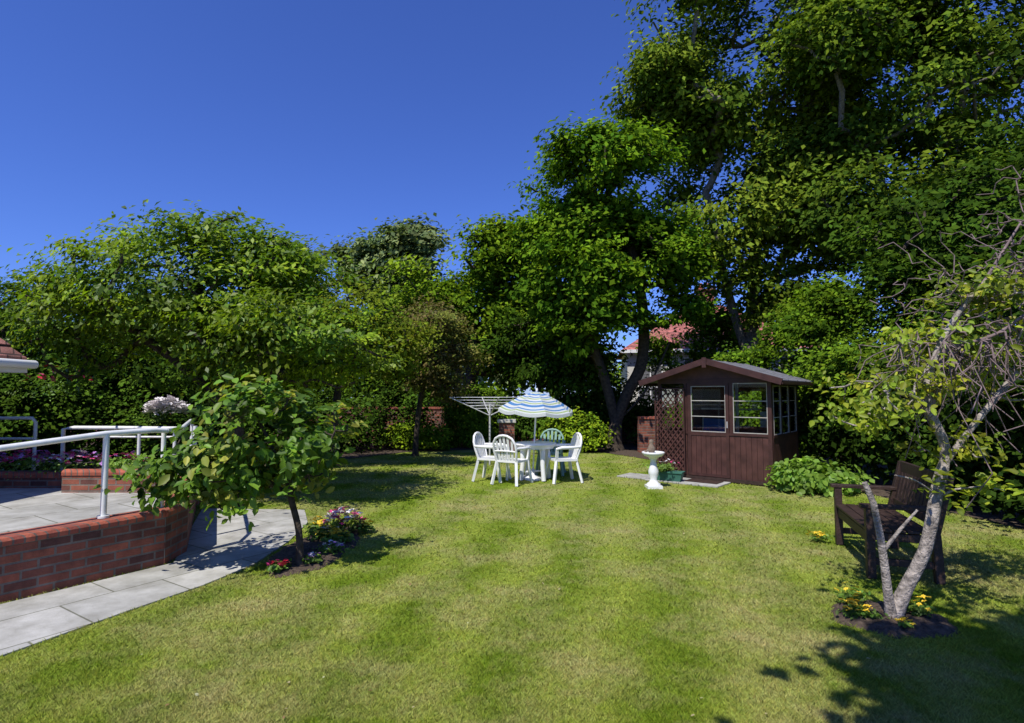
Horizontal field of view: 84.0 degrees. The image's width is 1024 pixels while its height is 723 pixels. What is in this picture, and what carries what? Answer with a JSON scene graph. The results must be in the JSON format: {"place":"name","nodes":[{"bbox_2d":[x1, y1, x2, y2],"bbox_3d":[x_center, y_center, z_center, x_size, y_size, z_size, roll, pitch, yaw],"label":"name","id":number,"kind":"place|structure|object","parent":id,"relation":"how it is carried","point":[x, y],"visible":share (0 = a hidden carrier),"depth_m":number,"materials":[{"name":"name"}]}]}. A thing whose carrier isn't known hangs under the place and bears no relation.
{"place":"outdoors","nodes":[
{"label":"outdoors","id":0,"kind":"place"},
{"bbox_2d":[0,508,306,655],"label":"paved path","id":1,"kind":"structure","parent":0,"point":[216,550],"depth_m":4.96,"materials":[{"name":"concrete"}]},
{"bbox_2d":[0,398,1023,722],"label":"lawn","id":2,"kind":"structure","parent":0,"point":[492,502],"depth_m":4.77,"materials":[{"name":"green plant"}]},
{"bbox_2d":[1,364,102,402],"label":"rose bush","id":3,"kind":"object","parent":2,"relation":"on","point":[48,385],"visible":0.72,"depth_m":9.49,"materials":[{"name":"green plant"}]},
{"bbox_2d":[0,517,164,603],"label":"long wall","id":4,"kind":"structure","parent":2,"relation":"on","point":[34,568],"depth_m":4.92,"materials":[{"name":"red brick"}]},
{"bbox_2d":[0,510,165,546],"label":"long wall coping","id":5,"kind":"object","parent":4,"relation":"on","point":[39,533],"visible":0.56,"depth_m":4.92,"materials":[{"name":"red brick"}]},
{"bbox_2d":[0,419,196,518],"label":"handrail","id":6,"kind":"object","parent":5,"relation":"on","point":[105,435],"visible":0.62,"depth_m":5.18,"materials":[{"name":"white metal"}]},
{"bbox_2d":[0,488,211,532],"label":"raised terrace","id":7,"kind":"structure","parent":2,"relation":"on","point":[23,508],"depth_m":6.20,"materials":[{"name":"concrete"}]},
{"bbox_2d":[0,467,156,492],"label":"brick planter","id":8,"kind":"object","parent":7,"relation":"on","point":[76,480],"visible":0.26,"depth_m":7.08,"materials":[{"name":"brick"}]},
{"bbox_2d":[0,449,68,470],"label":"viola plant","id":9,"kind":"object","parent":8,"relation":"in","point":[18,456],"visible":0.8,"depth_m":7.79,"materials":[{"name":"purple plant"}]},
{"bbox_2d":[4,449,110,480],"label":"viola plant","id":10,"kind":"object","parent":8,"relation":"in","point":[58,465],"visible":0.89,"depth_m":7.68,"materials":[{"name":"purple plant"}]},
{"bbox_2d":[90,450,149,468],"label":"viola plant","id":11,"kind":"object","parent":8,"relation":"on","point":[120,463],"visible":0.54,"depth_m":7.43,"materials":[{"name":"green plant"}]},
{"bbox_2d":[0,417,175,470],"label":"handrail","id":12,"kind":"object","parent":7,"relation":"on","point":[63,432],"visible":0.52,"depth_m":8.02,"materials":[{"name":"white metal"}]},
{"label":"walls","id":13,"kind":"object","parent":7,"relation":"on","visible":0},
{"bbox_2d":[0,338,26,359],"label":"roof","id":14,"kind":"structure","parent":13,"relation":"on","point":[7,351],"depth_m":7.34,"materials":[{"name":"tile"}]},
{"bbox_2d":[0,358,38,372],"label":"gutter and fascia","id":15,"kind":"object","parent":13,"relation":"attached to","point":[13,366],"visible":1,"depth_m":7.24,"materials":[{"name":"white plastic"}]},
{"bbox_2d":[0,350,225,469],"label":"garden shrub","id":16,"kind":"object","parent":2,"relation":"on","point":[57,417],"visible":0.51,"depth_m":10.72,"materials":[{"name":"green plant"}]},
{"bbox_2d":[120,407,205,466],"bbox_3d":[-6.889,1.603,11.379,1.639,1.417,1.581,0,-3,0],"label":"garden shrub","id":17,"kind":"object","parent":2,"relation":"on","point":[144,446],"visible":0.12,"depth_m":11.13,"materials":[{"name":"green plant"}]},
{"bbox_2d":[126,395,190,425],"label":"white hydrangea bush","id":18,"kind":"object","parent":17,"relation":"on","point":[164,405],"visible":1,"depth_m":11.11,"materials":[{"name":"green plant"}]},
{"bbox_2d":[163,508,187,564],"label":"corner wall","id":19,"kind":"structure","parent":2,"relation":"on","point":[175,535],"depth_m":5.71,"materials":[{"name":"red brick"}]},
{"bbox_2d":[150,501,188,516],"bbox_3d":[-3.491,1.486,5.742,0.248,0.070,0.447,0,-3,-5],"label":"corner wall coping","id":20,"kind":"object","parent":19,"relation":"on","point":[176,508],"visible":0.36,"depth_m":5.65,"materials":[{"name":"red brick"}]},
{"bbox_2d":[187,499,195,546],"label":"end wall","id":21,"kind":"structure","parent":2,"relation":"on","point":[190,519],"depth_m":6.65,"materials":[{"name":"red brick"}]},
{"bbox_2d":[0,199,421,499],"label":"cherry tree","id":22,"kind":"object","parent":2,"relation":"on","point":[239,331],"visible":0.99,"depth_m":8.27,"materials":[{"name":"green plant"}]},
{"bbox_2d":[269,528,359,577],"bbox_3d":[-2.080,1.976,6.103,0.793,0.066,1.988,0,-3,0],"label":"flower bed","id":23,"kind":"object","parent":2,"relation":"on","point":[288,552],"visible":0.49,"depth_m":5.76,"materials":[{"name":"soil"}]},
{"bbox_2d":[93,370,371,565],"bbox_3d":[-2.602,1.011,5.432,2.438,1.870,1.664,0,-3,0],"label":"magnolia tree","id":24,"kind":"object","parent":23,"relation":"on","point":[228,468],"visible":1,"depth_m":5.20,"materials":[{"name":"green plant"}]},
{"bbox_2d":[266,558,291,572],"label":"geranium plant","id":25,"kind":"object","parent":23,"relation":"on","point":[277,565],"visible":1,"depth_m":5.22,"materials":[{"name":"green plant"}]},
{"bbox_2d":[303,551,322,563],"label":"petunia plant","id":26,"kind":"object","parent":23,"relation":"on","point":[312,557],"visible":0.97,"depth_m":5.46,"materials":[{"name":"purple plant"}]},
{"bbox_2d":[303,516,329,534],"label":"marigold plant","id":27,"kind":"object","parent":23,"relation":"on","point":[318,524],"visible":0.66,"depth_m":6.60,"materials":[{"name":"yellow plant"}]},
{"bbox_2d":[305,525,338,541],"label":"marigold plant","id":28,"kind":"object","parent":23,"relation":"on","point":[319,531],"visible":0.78,"depth_m":6.32,"materials":[{"name":"green plant"}]},
{"bbox_2d":[315,537,353,554],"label":"viola plant","id":29,"kind":"object","parent":23,"relation":"on","point":[336,546],"visible":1,"depth_m":5.81,"materials":[{"name":"green plant"}]},
{"bbox_2d":[321,527,354,543],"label":"marigold plant","id":30,"kind":"object","parent":23,"relation":"on","point":[341,535],"visible":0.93,"depth_m":6.18,"materials":[{"name":"green plant"}]},
{"bbox_2d":[322,506,362,533],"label":"petunia plant","id":31,"kind":"object","parent":23,"relation":"on","point":[337,522],"visible":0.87,"depth_m":6.61,"materials":[{"name":"pink plant"}]},
{"bbox_2d":[343,516,375,531],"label":"marigold plant","id":32,"kind":"object","parent":23,"relation":"on","point":[365,527],"visible":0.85,"depth_m":6.72,"materials":[{"name":"green plant"}]},
{"bbox_2d":[241,271,449,468],"bbox_3d":[-3.992,0.171,12.844,5.308,4.442,3.684,0,-3,0],"label":"maple tree","id":33,"kind":"object","parent":2,"relation":"on","point":[415,339],"visible":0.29,"depth_m":12.34,"materials":[{"name":"green plant"}]},
{"bbox_2d":[279,211,460,390],"bbox_3d":[-7.834,-2.350,30.994,11.904,11.564,7.456,1,-3,-11],"label":"distant poplar tree","id":34,"kind":"object","parent":2,"relation":"on","point":[419,239],"visible":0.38,"depth_m":29.61,"materials":[{"name":"green plant"}]},
{"bbox_2d":[381,290,496,455],"bbox_3d":[-2.306,0.300,15.266,3.563,4.481,3.438,-1,-4,22],"label":"tree","id":35,"kind":"object","parent":2,"relation":"on","point":[440,378],"visible":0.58,"depth_m":14.77,"materials":[{"name":"green plant"}]},
{"bbox_2d":[449,397,517,464],"bbox_3d":[-0.520,1.624,13.329,1.363,1.592,1.364,-2,-4,31],"label":"rotary washing line","id":36,"kind":"object","parent":2,"relation":"on","point":[489,414],"visible":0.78,"depth_m":13.28,"materials":[{"name":"metal"}]},
{"bbox_2d":[472,432,511,482],"bbox_3d":[-0.399,1.815,10.921,0.642,0.923,0.620,-1,-4,20],"label":"garden chair","id":37,"kind":"object","parent":2,"relation":"on","point":[481,450],"visible":0.85,"depth_m":10.87,"materials":[{"name":"white plastic"}]},
{"bbox_2d":[141,485,869,718],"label":"fallen leaves","id":38,"kind":"object","parent":2,"relation":"on","point":[283,717],"visible":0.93,"depth_m":3.18,"materials":[{"name":"plant"}]},
{"bbox_2d":[497,419,515,452],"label":"brick pillar","id":39,"kind":"structure","parent":2,"relation":"on","point":[506,426],"depth_m":16.09,"materials":[{"name":"brick"}]},
{"bbox_2d":[490,434,532,486],"bbox_3d":[-0.010,1.792,10.517,0.620,0.923,0.642,-2,-4,30],"label":"garden chair","id":40,"kind":"object","parent":2,"relation":"on","point":[507,459],"visible":1,"depth_m":10.36,"materials":[{"name":"white plastic"}]},
{"bbox_2d":[134,277,891,406],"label":"distant trees","id":41,"kind":"object","parent":2,"relation":"on","point":[497,383],"visible":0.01,"depth_m":35.98,"materials":[{"name":"green plant"}]},
{"bbox_2d":[498,388,572,480],"bbox_3d":[0.462,1.401,11.009,1.381,1.780,1.380,2,-4,-34],"label":"parasol","id":42,"kind":"object","parent":2,"relation":"on","point":[536,404],"visible":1,"depth_m":10.65,"materials":[{"name":"white fabric"}]},
{"bbox_2d":[515,441,556,480],"bbox_3d":[0.450,1.933,11.057,0.840,0.706,0.840,0,-3,0],"label":"garden table","id":43,"kind":"object","parent":2,"relation":"on","point":[542,446],"visible":0.86,"depth_m":10.87,"materials":[{"name":"white plastic"}]},
{"bbox_2d":[70,443,1023,529],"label":"planting border","id":44,"kind":"object","parent":2,"relation":"on","point":[631,450],"visible":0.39,"depth_m":13.23,"materials":[{"name":"soil"}]},
{"bbox_2d":[0,273,89,383],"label":"willow tree","id":45,"kind":"object","parent":44,"relation":"on","point":[7,286],"visible":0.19,"depth_m":12.26,"materials":[{"name":"green plant"}]},
{"bbox_2d":[38,327,294,442],"bbox_3d":[-10.122,0.397,14.426,9.100,3.982,3.640,0,-3,0],"label":"garden shrub","id":46,"kind":"object","parent":44,"relation":"on","point":[136,367],"visible":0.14,"depth_m":13.70,"materials":[{"name":"green plant"}]},
{"bbox_2d":[70,358,325,463],"bbox_3d":[-7.824,1.173,14.191,6.390,2.618,3.320,1,-3,-13],"label":"garden shrub","id":47,"kind":"object","parent":44,"relation":"on","point":[272,431],"visible":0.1,"depth_m":13.47,"materials":[{"name":"green plant"}]},
{"bbox_2d":[274,376,440,453],"bbox_3d":[-4.619,1.491,17.059,5.518,2.329,3.206,2,-4,-34],"label":"garden shrub","id":48,"kind":"object","parent":44,"relation":"on","point":[375,420],"visible":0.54,"depth_m":17.05,"materials":[{"name":"green plant"}]},
{"bbox_2d":[96,407,666,442],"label":"garden wall","id":49,"kind":"structure","parent":44,"relation":"on","point":[435,409],"depth_m":19.21,"materials":[{"name":"red brick"}]},
{"bbox_2d":[376,418,453,450],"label":"garden shrub","id":50,"kind":"object","parent":44,"relation":"on","point":[429,437],"visible":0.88,"depth_m":16.67,"materials":[{"name":"green plant"}]},
{"bbox_2d":[353,205,555,399],"bbox_3d":[-1.628,-1.311,20.724,8.590,8.330,6.497,0,-3,0],"label":"lime tree","id":51,"kind":"object","parent":44,"relation":"on","point":[490,272],"visible":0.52,"depth_m":19.34,"materials":[{"name":"green plant"}]},
{"bbox_2d":[439,380,507,447],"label":"box hedge","id":52,"kind":"object","parent":44,"relation":"on","point":[465,419],"visible":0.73,"depth_m":17.40,"materials":[{"name":"green plant"}]},
{"bbox_2d":[32,293,962,406],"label":"distant trees","id":53,"kind":"object","parent":44,"relation":"on","point":[363,384],"visible":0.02,"depth_m":21.89,"materials":[{"name":"green plant"}]},
{"bbox_2d":[478,390,568,441],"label":"garden shrub","id":54,"kind":"object","parent":44,"relation":"on","point":[523,428],"visible":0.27,"depth_m":17.34,"materials":[{"name":"green plant"}]},
{"bbox_2d":[470,297,634,414],"bbox_3d":[1.146,0.153,18.424,5.472,5.139,3.859,0,-3,0],"label":"hawthorn tree","id":55,"kind":"object","parent":44,"relation":"on","point":[553,374],"visible":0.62,"depth_m":17.80,"materials":[{"name":"green plant"}]},
{"bbox_2d":[536,406,620,451],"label":"garden shrub","id":56,"kind":"object","parent":44,"relation":"on","point":[594,436],"visible":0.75,"depth_m":16.15,"materials":[{"name":"green plant"}]},
{"bbox_2d":[498,109,736,450],"bbox_3d":[3.054,-2.326,16.925,6.966,9.904,6.488,0,-3,0],"label":"sycamore tree","id":57,"kind":"object","parent":44,"relation":"on","point":[600,251],"visible":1,"depth_m":15.84,"materials":[{"name":"green plant"}]},
{"bbox_2d":[637,416,692,451],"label":"garden wall","id":58,"kind":"structure","parent":44,"relation":"on","point":[645,429],"depth_m":16.11,"materials":[{"name":"red brick"}]},
{"bbox_2d":[548,337,800,444],"bbox_3d":[5.427,0.929,18.174,9.300,3.578,2.982,0,-3,4],"label":"garden shrub","id":59,"kind":"object","parent":44,"relation":"on","point":[637,409],"visible":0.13,"depth_m":18.06,"materials":[{"name":"green plant"}]},
{"bbox_2d":[630,287,781,372],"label":"rowan tree","id":60,"kind":"object","parent":44,"relation":"on","point":[725,326],"visible":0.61,"depth_m":21.62,"materials":[{"name":"green plant"}]},
{"bbox_2d":[663,391,819,457],"bbox_3d":[6.167,1.401,14.944,4.858,2.227,2.795,-1,-3,15],"label":"garden shrub","id":61,"kind":"object","parent":44,"relation":"on","point":[745,421],"visible":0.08,"depth_m":14.43,"materials":[{"name":"green plant"}]},
{"bbox_2d":[588,0,935,422],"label":"poplar tree","id":62,"kind":"object","parent":44,"relation":"on","point":[677,81],"visible":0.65,"depth_m":18.14,"materials":[{"name":"green plant"}]},
{"bbox_2d":[704,271,891,411],"bbox_3d":[7.672,0.031,15.380,5.109,5.012,3.632,0,-3,0],"label":"elder tree","id":63,"kind":"object","parent":44,"relation":"on","point":[822,315],"visible":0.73,"depth_m":14.79,"materials":[{"name":"green plant"}]},
{"bbox_2d":[751,266,977,466],"bbox_3d":[7.900,0.034,11.572,4.928,4.472,4.389,0,-3,0],"label":"laurel hedge","id":64,"kind":"object","parent":44,"relation":"on","point":[841,363],"visible":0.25,"depth_m":11.50,"materials":[{"name":"green plant"}]},
{"bbox_2d":[731,0,1023,317],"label":"poplar tree","id":65,"kind":"object","parent":44,"relation":"on","point":[932,44],"visible":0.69,"depth_m":15.57,"materials":[{"name":"green plant"}]},
{"bbox_2d":[797,305,1023,522],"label":"laurel hedge","id":66,"kind":"object","parent":44,"relation":"on","point":[853,452],"visible":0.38,"depth_m":8.23,"materials":[{"name":"green plant"}]},
{"bbox_2d":[820,110,1023,333],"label":"elm tree","id":67,"kind":"object","parent":44,"relation":"on","point":[962,205],"visible":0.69,"depth_m":11.96,"materials":[{"name":"green plant"}]},
{"bbox_2d":[883,215,1023,375],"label":"garden shrub","id":68,"kind":"object","parent":44,"relation":"on","point":[1016,313],"visible":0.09,"depth_m":9.30,"materials":[{"name":"green plant"}]},
{"bbox_2d":[535,428,565,475],"bbox_3d":[0.803,1.865,11.782,0.620,0.923,0.642,-1,-3,10],"label":"garden chair","id":69,"kind":"object","parent":2,"relation":"on","point":[562,464],"visible":0.6,"depth_m":11.97,"materials":[{"name":"white plastic"}]},
{"bbox_2d":[545,432,583,483],"bbox_3d":[0.979,1.806,10.769,0.642,0.923,0.620,1,-3,-15],"label":"garden chair","id":70,"kind":"object","parent":2,"relation":"on","point":[574,451],"visible":0.94,"depth_m":10.70,"materials":[{"name":"white plastic"}]},
{"bbox_2d":[642,451,664,488],"bbox_3d":[2.500,1.915,10.056,0.400,0.635,0.400,0,-3,0],"label":"bird bath","id":71,"kind":"object","parent":2,"relation":"on","point":[653,473],"visible":0.96,"depth_m":9.98,"materials":[{"name":"white stone"}]},
{"bbox_2d":[644,439,654,452],"bbox_3d":[2.437,1.505,10.080,0.207,0.255,0.127,0,-3,0],"label":"bird figurine","id":72,"kind":"object","parent":71,"relation":"on","point":[651,448],"visible":0.84,"depth_m":10.04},
{"bbox_2d":[617,473,730,487],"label":"paving slabs","id":73,"kind":"structure","parent":2,"relation":"on","point":[645,477],"depth_m":10.60,"materials":[{"name":"concrete"}]},
{"bbox_2d":[657,470,684,481],"bbox_3d":[2.950,2.155,10.744,0.580,0.175,0.260,-2,-4,30],"label":"trough planter","id":74,"kind":"object","parent":73,"relation":"on","point":[674,475],"visible":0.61,"depth_m":10.63,"materials":[{"name":"green plastic"}]},
{"bbox_2d":[641,458,680,471],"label":"trough flowers","id":75,"kind":"object","parent":74,"relation":"on","point":[664,467],"visible":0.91,"depth_m":10.69,"materials":[{"name":"green plant"}]},
{"bbox_2d":[685,478,723,483],"bbox_3d":[3.565,2.223,10.566,0.600,0.013,0.350,-3,-4,40],"label":"doormat","id":76,"kind":"object","parent":73,"relation":"on","point":[704,481],"visible":1,"depth_m":10.49,"materials":[{"name":"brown wood"}]},
{"bbox_2d":[621,351,806,406],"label":"walls","id":77,"kind":"structure","parent":2,"relation":"on","point":[631,360],"depth_m":28.14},
{"bbox_2d":[638,356,793,406],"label":"windows","id":78,"kind":"structure","parent":77,"relation":"attached to","point":[646,372],"depth_m":27.94,"materials":[{"name":"white plastic"}]},
{"bbox_2d":[616,305,821,359],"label":"roof","id":79,"kind":"structure","parent":77,"relation":"on","point":[633,345],"depth_m":28.72,"materials":[{"name":"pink tile"}]},
{"bbox_2d":[696,283,714,304],"bbox_3d":[10.600,-3.382,31.247,1.040,1.850,0.740,0,-3,9],"label":"chimney","id":80,"kind":"object","parent":79,"relation":"on","point":[705,291],"visible":0.2,"depth_m":30.95,"materials":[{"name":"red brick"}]},
{"bbox_2d":[638,357,814,486],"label":"summerhouse","id":81,"kind":"structure","parent":2,"relation":"on","point":[714,443],"depth_m":10.93,"materials":[{"name":"brown wood"}]},
{"bbox_2d":[806,530,834,540],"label":"marigold plant","id":82,"kind":"object","parent":2,"relation":"on","point":[818,535],"visible":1,"depth_m":6.32,"materials":[{"name":"yellow plant"}]},
{"bbox_2d":[764,454,878,496],"bbox_3d":[5.172,1.911,9.664,1.812,0.608,1.312,0,-3,0],"label":"hydrangea bush","id":83,"kind":"object","parent":2,"relation":"on","point":[800,476],"visible":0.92,"depth_m":9.44,"materials":[{"name":"green plant"}]},
{"bbox_2d":[830,461,953,584],"bbox_3d":[3.680,1.501,5.604,0.718,0.931,1.290,-1,-3,18],"label":"garden bench","id":84,"kind":"object","parent":2,"relation":"on","point":[858,518],"visible":0.73,"depth_m":5.35,"materials":[{"name":"brown wood"}]},
{"bbox_2d":[831,600,959,638],"bbox_3d":[2.776,1.866,4.173,0.874,0.059,0.672,0,-3,0],"label":"flower bed","id":85,"kind":"object","parent":2,"relation":"on","point":[925,626],"visible":0.65,"depth_m":4.02,"materials":[{"name":"soil"}]},
{"bbox_2d":[833,582,870,606],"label":"marigold plant","id":86,"kind":"object","parent":85,"relation":"on","point":[854,594],"visible":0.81,"depth_m":4.38,"materials":[{"name":"green plant"}]},
{"bbox_2d":[835,598,889,618],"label":"marigold plant","id":87,"kind":"object","parent":85,"relation":"on","point":[860,608],"visible":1,"depth_m":4.13,"materials":[{"name":"green plant"}]},
{"bbox_2d":[894,616,915,627],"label":"marigold plant","id":88,"kind":"object","parent":85,"relation":"on","point":[905,624],"visible":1,"depth_m":3.96,"materials":[{"name":"green plant"}]},
{"bbox_2d":[809,165,1023,618],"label":"pear tree","id":89,"kind":"object","parent":85,"relation":"on","point":[948,354],"visible":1,"depth_m":4.25,"materials":[{"name":"green plant"}]},
{"bbox_2d":[906,594,936,616],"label":"marigold plant","id":90,"kind":"object","parent":85,"relation":"on","point":[919,608],"visible":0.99,"depth_m":4.13,"materials":[{"name":"green plant"}]},
{"bbox_2d":[0,0,1023,397],"label":"sky","id":91,"kind":"structure","parent":0,"point":[317,118],"materials":[{"name":"blue"}]}
]}

